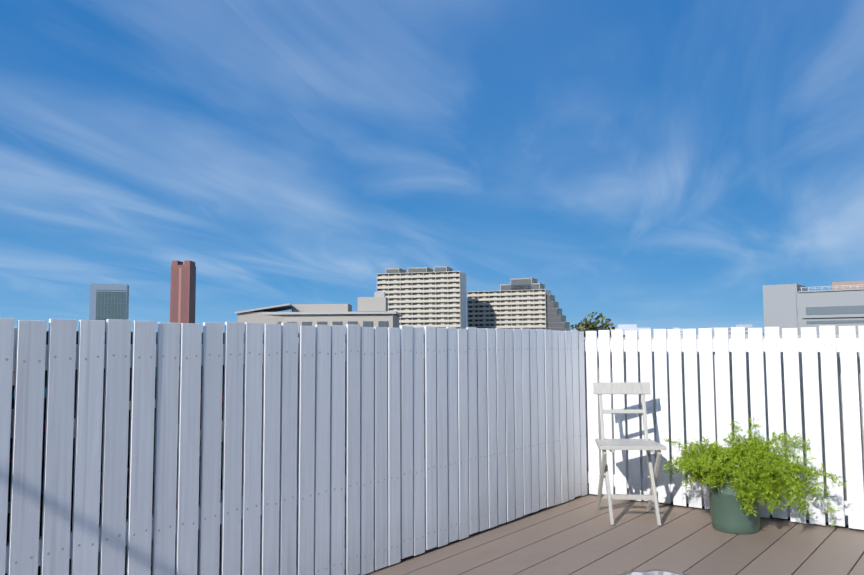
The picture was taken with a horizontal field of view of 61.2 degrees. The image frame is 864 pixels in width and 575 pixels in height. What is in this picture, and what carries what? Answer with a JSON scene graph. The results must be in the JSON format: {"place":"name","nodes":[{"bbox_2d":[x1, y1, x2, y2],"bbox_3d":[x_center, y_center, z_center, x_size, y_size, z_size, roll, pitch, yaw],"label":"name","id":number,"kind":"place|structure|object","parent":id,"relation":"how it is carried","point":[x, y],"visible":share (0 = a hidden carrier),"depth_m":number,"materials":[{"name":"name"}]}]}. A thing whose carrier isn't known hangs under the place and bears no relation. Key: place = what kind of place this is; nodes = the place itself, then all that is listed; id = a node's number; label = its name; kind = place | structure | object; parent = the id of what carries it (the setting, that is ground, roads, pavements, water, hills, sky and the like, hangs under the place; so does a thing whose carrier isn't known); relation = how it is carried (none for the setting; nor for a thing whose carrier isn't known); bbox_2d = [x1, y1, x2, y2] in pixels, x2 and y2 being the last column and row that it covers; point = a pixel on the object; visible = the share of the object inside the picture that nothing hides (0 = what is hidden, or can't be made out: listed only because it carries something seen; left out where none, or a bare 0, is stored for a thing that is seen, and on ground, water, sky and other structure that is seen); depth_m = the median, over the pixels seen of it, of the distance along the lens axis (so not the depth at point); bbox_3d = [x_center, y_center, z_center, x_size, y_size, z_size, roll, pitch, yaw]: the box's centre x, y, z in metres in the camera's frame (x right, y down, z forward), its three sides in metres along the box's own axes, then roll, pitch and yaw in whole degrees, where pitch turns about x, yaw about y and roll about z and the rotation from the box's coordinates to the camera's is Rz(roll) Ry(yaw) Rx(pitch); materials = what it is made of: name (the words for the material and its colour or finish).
{"place":"outdoors","nodes":[
{"label":"outdoors","id":0,"kind":"place"},
{"bbox_2d":[89,284,128,331],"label":"glass tower","id":1,"kind":"structure","parent":0,"point":[108,301],"depth_m":1195.86,"materials":[{"name":"grey"}]},
{"bbox_2d":[170,260,195,326],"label":"red tower","id":2,"kind":"structure","parent":0,"point":[182,293],"depth_m":1500.04,"materials":[{"name":"red concrete"}]},
{"bbox_2d":[0,0,863,336],"label":"sky","id":3,"kind":"structure","parent":0,"point":[653,164],"materials":[{"name":"blue"}]},
{"bbox_2d":[629,571,677,574],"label":"puddle","id":4,"kind":"object","parent":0,"point":[653,573],"visible":1,"depth_m":3.51,"materials":[{"name":"clear"}]},
{"label":"ground","id":5,"kind":"structure","parent":0,"visible":0},
{"bbox_2d":[235,303,291,332],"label":"building","id":6,"kind":"structure","parent":5,"relation":"on","point":[252,316],"depth_m":149.71,"materials":[{"name":"grey concrete"}]},
{"bbox_2d":[262,292,402,333],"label":"building","id":7,"kind":"structure","parent":5,"relation":"on","point":[373,312],"depth_m":150.08,"materials":[{"name":"grey concrete"}]},
{"bbox_2d":[377,267,466,328],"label":"apartment block","id":8,"kind":"structure","parent":5,"relation":"on","point":[419,297],"depth_m":440.30,"materials":[{"name":"beige concrete"}]},
{"bbox_2d":[467,278,572,330],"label":"apartment block","id":9,"kind":"structure","parent":5,"relation":"on","point":[524,303],"depth_m":469.78,"materials":[{"name":"beige concrete"}]},
{"bbox_2d":[570,320,597,336],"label":"tree behind fence","id":10,"kind":"object","parent":5,"relation":"on","point":[579,325],"depth_m":72.09,"materials":[{"name":"green plant"}]},
{"bbox_2d":[576,312,624,336],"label":"tree behind fence","id":11,"kind":"object","parent":5,"relation":"on","point":[590,325],"depth_m":65.90,"materials":[{"name":"green plant"}]},
{"bbox_2d":[588,324,764,336],"bbox_3d":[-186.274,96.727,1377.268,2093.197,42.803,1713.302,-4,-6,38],"label":"skyline blocks","id":12,"kind":"structure","parent":5,"relation":"on","point":[628,327],"depth_m":452.25,"materials":[{"name":"grey concrete"}]},
{"bbox_2d":[763,281,863,334],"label":"building","id":13,"kind":"structure","parent":5,"relation":"on","point":[798,306],"depth_m":248.30,"materials":[{"name":"grey concrete"}]},
{"bbox_3d":[0.998,6.075,-1.115,7.880,9.958,10.280,-4,-6,38],"label":"house","id":14,"kind":"object","parent":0,"visible":0},
{"bbox_2d":[642,500,859,529],"bbox_3d":[0.970,1.083,-0.731,7.900,0.010,10.300,-4,-6,38],"label":"deck subfloor","id":15,"kind":"object","parent":14,"relation":"on","point":[807,521],"depth_m":4.68,"materials":[{"name":"black"}]},
{"bbox_2d":[5,328,424,574],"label":"screen fence","id":16,"kind":"object","parent":15,"relation":"on","point":[11,444],"visible":0.02,"depth_m":2.74,"materials":[{"name":"grey"}]},
{"bbox_2d":[358,493,863,574],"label":"deck boards","id":17,"kind":"object","parent":15,"relation":"on","point":[579,535],"visible":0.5,"depth_m":3.96,"materials":[{"name":"brown wood"}]},
{"bbox_2d":[5,337,859,574],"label":"fence rails","id":18,"kind":"object","parent":17,"relation":"on","point":[682,348],"visible":0.02,"depth_m":4.31,"materials":[{"name":"white paint"}]},
{"bbox_2d":[0,318,14,574],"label":"fence board","id":19,"kind":"object","parent":18,"relation":"attached to","point":[6,345],"visible":1,"depth_m":2.29,"materials":[{"name":"white paint"}]},
{"bbox_2d":[7,320,46,574],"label":"fence board","id":20,"kind":"object","parent":18,"relation":"attached to","point":[23,548],"visible":1,"depth_m":2.34,"materials":[{"name":"white paint"}]},
{"bbox_2d":[40,319,76,574],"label":"fence board","id":21,"kind":"object","parent":18,"relation":"attached to","point":[56,513],"visible":1,"depth_m":2.42,"materials":[{"name":"white paint"}]},
{"bbox_2d":[71,320,104,574],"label":"fence board","id":22,"kind":"object","parent":18,"relation":"attached to","point":[87,464],"visible":1,"depth_m":2.49,"materials":[{"name":"white paint"}]},
{"bbox_2d":[99,319,130,574],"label":"fence board","id":23,"kind":"object","parent":18,"relation":"attached to","point":[115,456],"visible":1,"depth_m":2.57,"materials":[{"name":"white paint"}]},
{"bbox_2d":[126,321,156,574],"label":"fence board","id":24,"kind":"object","parent":18,"relation":"attached to","point":[139,536],"visible":1,"depth_m":2.64,"materials":[{"name":"white paint"}]},
{"bbox_2d":[152,322,179,574],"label":"fence board","id":25,"kind":"object","parent":18,"relation":"attached to","point":[165,464],"visible":1,"depth_m":2.72,"materials":[{"name":"white paint"}]},
{"bbox_2d":[175,323,201,574],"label":"fence board","id":26,"kind":"object","parent":18,"relation":"attached to","point":[188,455],"visible":1,"depth_m":2.79,"materials":[{"name":"white paint"}]},
{"bbox_2d":[198,322,222,574],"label":"fence board","id":27,"kind":"object","parent":18,"relation":"attached to","point":[210,465],"visible":1,"depth_m":2.87,"materials":[{"name":"white paint"}]},
{"bbox_2d":[221,322,243,574],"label":"fence board","id":28,"kind":"object","parent":18,"relation":"attached to","point":[232,456],"visible":1,"depth_m":2.95,"materials":[{"name":"white paint"}]},
{"bbox_2d":[241,322,262,574],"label":"fence board","id":29,"kind":"object","parent":18,"relation":"attached to","point":[252,443],"visible":1,"depth_m":3.02,"materials":[{"name":"white paint"}]},
{"bbox_2d":[261,324,280,574],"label":"fence board","id":30,"kind":"object","parent":18,"relation":"attached to","point":[271,451],"visible":1,"depth_m":3.10,"materials":[{"name":"white paint"}]},
{"bbox_2d":[279,323,297,574],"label":"fence board","id":31,"kind":"object","parent":18,"relation":"attached to","point":[288,454],"visible":1,"depth_m":3.17,"materials":[{"name":"white paint"}]},
{"bbox_2d":[297,326,315,574],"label":"fence board","id":32,"kind":"object","parent":18,"relation":"attached to","point":[305,520],"visible":1,"depth_m":3.25,"materials":[{"name":"white paint"}]},
{"bbox_2d":[314,325,330,574],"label":"fence board","id":33,"kind":"object","parent":18,"relation":"attached to","point":[322,453],"visible":1,"depth_m":3.33,"materials":[{"name":"white paint"}]},
{"bbox_2d":[329,325,344,574],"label":"fence board","id":34,"kind":"object","parent":18,"relation":"attached to","point":[337,478],"visible":1,"depth_m":3.40,"materials":[{"name":"white paint"}]},
{"bbox_2d":[345,324,359,574],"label":"fence board","id":35,"kind":"object","parent":18,"relation":"attached to","point":[352,536],"visible":1,"depth_m":3.48,"materials":[{"name":"white paint"}]},
{"bbox_2d":[360,327,373,574],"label":"fence board","id":36,"kind":"object","parent":18,"relation":"attached to","point":[366,450],"visible":1,"depth_m":3.55,"materials":[{"name":"white paint"}]},
{"bbox_2d":[374,327,387,569],"bbox_3d":[-0.256,0.790,3.639,0.013,1.184,0.087,-4,-6,38],"label":"fence board","id":37,"kind":"object","parent":18,"relation":"attached to","point":[380,448],"visible":1,"depth_m":3.63,"materials":[{"name":"white paint"}]},
{"bbox_2d":[387,327,400,565],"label":"fence board","id":38,"kind":"object","parent":18,"relation":"attached to","point":[393,448],"visible":0.94,"depth_m":3.70,"materials":[{"name":"white paint"}]},
{"bbox_2d":[400,326,412,558],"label":"fence board","id":39,"kind":"object","parent":18,"relation":"attached to","point":[406,441],"visible":0.96,"depth_m":3.78,"materials":[{"name":"white paint"}]},
{"bbox_2d":[413,327,424,555],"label":"fence board","id":40,"kind":"object","parent":18,"relation":"attached to","point":[418,459],"visible":0.92,"depth_m":3.86,"materials":[{"name":"white paint"}]},
{"bbox_2d":[424,326,436,549],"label":"fence board","id":41,"kind":"object","parent":18,"relation":"attached to","point":[430,436],"visible":1,"depth_m":3.94,"materials":[{"name":"white paint"}]},
{"bbox_2d":[436,328,447,546],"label":"fence board","id":42,"kind":"object","parent":18,"relation":"attached to","point":[441,440],"visible":0.96,"depth_m":4.01,"materials":[{"name":"white paint"}]},
{"bbox_2d":[446,327,458,542],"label":"fence board","id":43,"kind":"object","parent":18,"relation":"attached to","point":[452,448],"visible":0.98,"depth_m":4.09,"materials":[{"name":"white paint"}]},
{"bbox_2d":[457,329,468,539],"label":"fence board","id":44,"kind":"object","parent":18,"relation":"attached to","point":[462,427],"visible":0.94,"depth_m":4.17,"materials":[{"name":"white paint"}]},
{"bbox_2d":[466,327,478,534],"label":"fence board","id":45,"kind":"object","parent":18,"relation":"attached to","point":[472,436],"visible":0.98,"depth_m":4.24,"materials":[{"name":"white paint"}]},
{"bbox_2d":[476,328,487,531],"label":"fence board","id":46,"kind":"object","parent":18,"relation":"attached to","point":[482,431],"visible":0.92,"depth_m":4.32,"materials":[{"name":"white paint"}]},
{"bbox_2d":[486,328,497,528],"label":"fence board","id":47,"kind":"object","parent":18,"relation":"attached to","point":[491,424],"visible":1,"depth_m":4.40,"materials":[{"name":"white paint"}]},
{"bbox_2d":[495,328,505,524],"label":"fence board","id":48,"kind":"object","parent":18,"relation":"attached to","point":[500,426],"visible":0.94,"depth_m":4.47,"materials":[{"name":"white paint"}]},
{"bbox_2d":[504,329,514,521],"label":"fence board","id":49,"kind":"object","parent":18,"relation":"attached to","point":[509,432],"visible":0.94,"depth_m":4.55,"materials":[{"name":"white paint"}]},
{"bbox_2d":[513,329,522,518],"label":"fence board","id":50,"kind":"object","parent":18,"relation":"attached to","point":[517,395],"visible":0.96,"depth_m":4.63,"materials":[{"name":"white paint"}]},
{"bbox_2d":[520,328,530,514],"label":"fence board","id":51,"kind":"object","parent":18,"relation":"attached to","point":[526,423],"visible":0.98,"depth_m":4.71,"materials":[{"name":"white paint"}]},
{"bbox_2d":[529,329,538,512],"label":"fence board","id":52,"kind":"object","parent":18,"relation":"attached to","point":[533,424],"visible":0.9,"depth_m":4.78,"materials":[{"name":"white paint"}]},
{"bbox_2d":[536,329,545,509],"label":"fence board","id":53,"kind":"object","parent":18,"relation":"attached to","point":[541,415],"visible":0.96,"depth_m":4.86,"materials":[{"name":"white paint"}]},
{"bbox_2d":[544,330,553,507],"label":"fence board","id":54,"kind":"object","parent":18,"relation":"attached to","point":[548,421],"visible":0.9,"depth_m":4.93,"materials":[{"name":"white paint"}]},
{"bbox_2d":[551,330,560,505],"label":"fence board","id":55,"kind":"object","parent":18,"relation":"attached to","point":[556,429],"visible":0.94,"depth_m":5.01,"materials":[{"name":"white paint"}]},
{"bbox_2d":[558,331,567,502],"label":"fence board","id":56,"kind":"object","parent":18,"relation":"attached to","point":[562,421],"visible":0.92,"depth_m":5.09,"materials":[{"name":"white paint"}]},
{"bbox_2d":[564,331,574,500],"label":"fence board","id":57,"kind":"object","parent":18,"relation":"attached to","point":[569,406],"visible":0.94,"depth_m":5.17,"materials":[{"name":"white paint"}]},
{"bbox_2d":[571,330,580,496],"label":"fence board","id":58,"kind":"object","parent":18,"relation":"attached to","point":[576,424],"visible":1,"depth_m":5.24,"materials":[{"name":"white paint"}]},
{"bbox_2d":[578,331,586,495],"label":"fence board","id":59,"kind":"object","parent":18,"relation":"attached to","point":[582,416],"visible":0.94,"depth_m":5.32,"materials":[{"name":"white paint"}]},
{"bbox_2d":[586,331,599,494],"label":"fence board","id":60,"kind":"object","parent":18,"relation":"attached to","point":[592,405],"visible":0.88,"depth_m":5.34,"materials":[{"name":"white paint"}]},
{"bbox_2d":[598,330,613,493],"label":"fence board","id":61,"kind":"object","parent":18,"relation":"attached to","point":[604,357],"visible":0.69,"depth_m":5.28,"materials":[{"name":"white paint"}]},
{"bbox_2d":[611,330,626,493],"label":"fence board","id":62,"kind":"object","parent":18,"relation":"attached to","point":[620,457],"visible":0.81,"depth_m":5.21,"materials":[{"name":"white paint"}]},
{"bbox_2d":[625,331,641,500],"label":"fence board","id":63,"kind":"object","parent":18,"relation":"attached to","point":[633,420],"visible":0.85,"depth_m":5.14,"materials":[{"name":"white paint"}]},
{"bbox_2d":[639,329,654,501],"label":"fence board","id":64,"kind":"object","parent":18,"relation":"attached to","point":[646,360],"visible":0.75,"depth_m":5.08,"materials":[{"name":"white paint"}]},
{"bbox_2d":[654,329,670,503],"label":"fence board","id":65,"kind":"object","parent":18,"relation":"attached to","point":[661,402],"visible":1,"depth_m":5.02,"materials":[{"name":"white paint"}]},
{"bbox_2d":[668,329,686,505],"bbox_3d":[1.663,0.876,4.955,0.087,1.184,0.013,-4,-6,38],"label":"fence board","id":66,"kind":"object","parent":18,"relation":"attached to","point":[676,393],"visible":1,"depth_m":4.95,"materials":[{"name":"white paint"}]},
{"bbox_2d":[683,329,701,507],"bbox_3d":[1.745,0.869,4.892,0.087,1.184,0.014,-4,-6,38],"label":"fence board","id":67,"kind":"object","parent":18,"relation":"attached to","point":[691,393],"visible":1,"depth_m":4.89,"materials":[{"name":"white paint"}]},
{"bbox_2d":[698,328,715,508],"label":"fence board","id":68,"kind":"object","parent":18,"relation":"attached to","point":[707,383],"visible":0.69,"depth_m":4.84,"materials":[{"name":"white paint"}]},
{"bbox_2d":[714,328,732,448],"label":"fence board","id":69,"kind":"object","parent":18,"relation":"attached to","point":[723,391],"visible":0.56,"depth_m":4.77,"materials":[{"name":"white paint"}]},
{"bbox_2d":[731,327,748,444],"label":"fence board","id":70,"kind":"object","parent":18,"relation":"attached to","point":[739,372],"visible":0.6,"depth_m":4.71,"materials":[{"name":"white paint"}]},
{"bbox_2d":[748,328,769,517],"bbox_3d":[2.072,0.852,4.633,0.087,1.184,0.013,-4,-6,38],"label":"fence board","id":71,"kind":"object","parent":18,"relation":"attached to","point":[756,374],"visible":0.6,"depth_m":4.64,"materials":[{"name":"white paint"}]},
{"bbox_2d":[764,327,787,518],"bbox_3d":[2.152,0.839,4.569,0.087,1.184,0.014,-4,-6,38],"label":"fence board","id":72,"kind":"object","parent":18,"relation":"attached to","point":[774,382],"visible":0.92,"depth_m":4.58,"materials":[{"name":"white paint"}]},
{"bbox_2d":[782,328,805,523],"bbox_3d":[2.232,0.843,4.503,0.087,1.184,0.013,-4,-6,38],"label":"fence board","id":73,"kind":"object","parent":18,"relation":"attached to","point":[792,383],"visible":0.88,"depth_m":4.51,"materials":[{"name":"white paint"}]},
{"bbox_2d":[801,327,825,525],"bbox_3d":[2.315,0.835,4.438,0.087,1.184,0.014,-4,-6,38],"label":"fence board","id":74,"kind":"object","parent":18,"relation":"attached to","point":[811,390],"visible":0.98,"depth_m":4.44,"materials":[{"name":"white paint"}]},
{"bbox_2d":[819,325,844,526],"bbox_3d":[2.396,0.821,4.375,0.088,1.184,0.014,-4,-6,39],"label":"fence board","id":75,"kind":"object","parent":18,"relation":"attached to","point":[831,407],"visible":1,"depth_m":4.37,"materials":[{"name":"white paint"}]},
{"bbox_2d":[839,326,863,529],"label":"fence board","id":76,"kind":"object","parent":18,"relation":"attached to","point":[851,421],"visible":1,"depth_m":4.30,"materials":[{"name":"white paint"}]},
{"bbox_2d":[858,326,863,427],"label":"fence board","id":77,"kind":"object","parent":18,"relation":"attached to","point":[861,338],"visible":1,"depth_m":4.29,"materials":[{"name":"white paint"}]},
{"bbox_2d":[593,382,666,525],"bbox_3d":[1.249,1.045,4.670,0.405,0.854,0.455,-1,-4,5],"label":"folding chair","id":78,"kind":"object","parent":17,"relation":"on","point":[649,446],"visible":0.94,"depth_m":4.70,"materials":[{"name":"paint"}]},
{"bbox_2d":[617,569,687,574],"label":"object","id":79,"kind":"object","parent":17,"relation":"on","point":[630,572],"visible":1,"depth_m":3.54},
{"bbox_2d":[706,474,761,533],"bbox_3d":[1.801,1.262,4.349,0.332,0.345,0.332,-4,-6,38],"label":"plant pot","id":80,"kind":"object","parent":17,"relation":"on","point":[727,514],"visible":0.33,"depth_m":4.23,"materials":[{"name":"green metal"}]},
{"bbox_2d":[663,417,847,526],"bbox_3d":[1.873,1.085,4.291,1.006,0.592,0.740,-4,-6,38],"label":"asparagus fern","id":81,"kind":"object","parent":80,"relation":"in","point":[751,464],"visible":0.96,"depth_m":4.21,"materials":[{"name":"green plant"}]},
{"bbox_2d":[584,334,863,524],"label":"fence screen","id":82,"kind":"object","parent":15,"relation":"on","point":[821,409],"depth_m":4.88,"materials":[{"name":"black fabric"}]}
]}

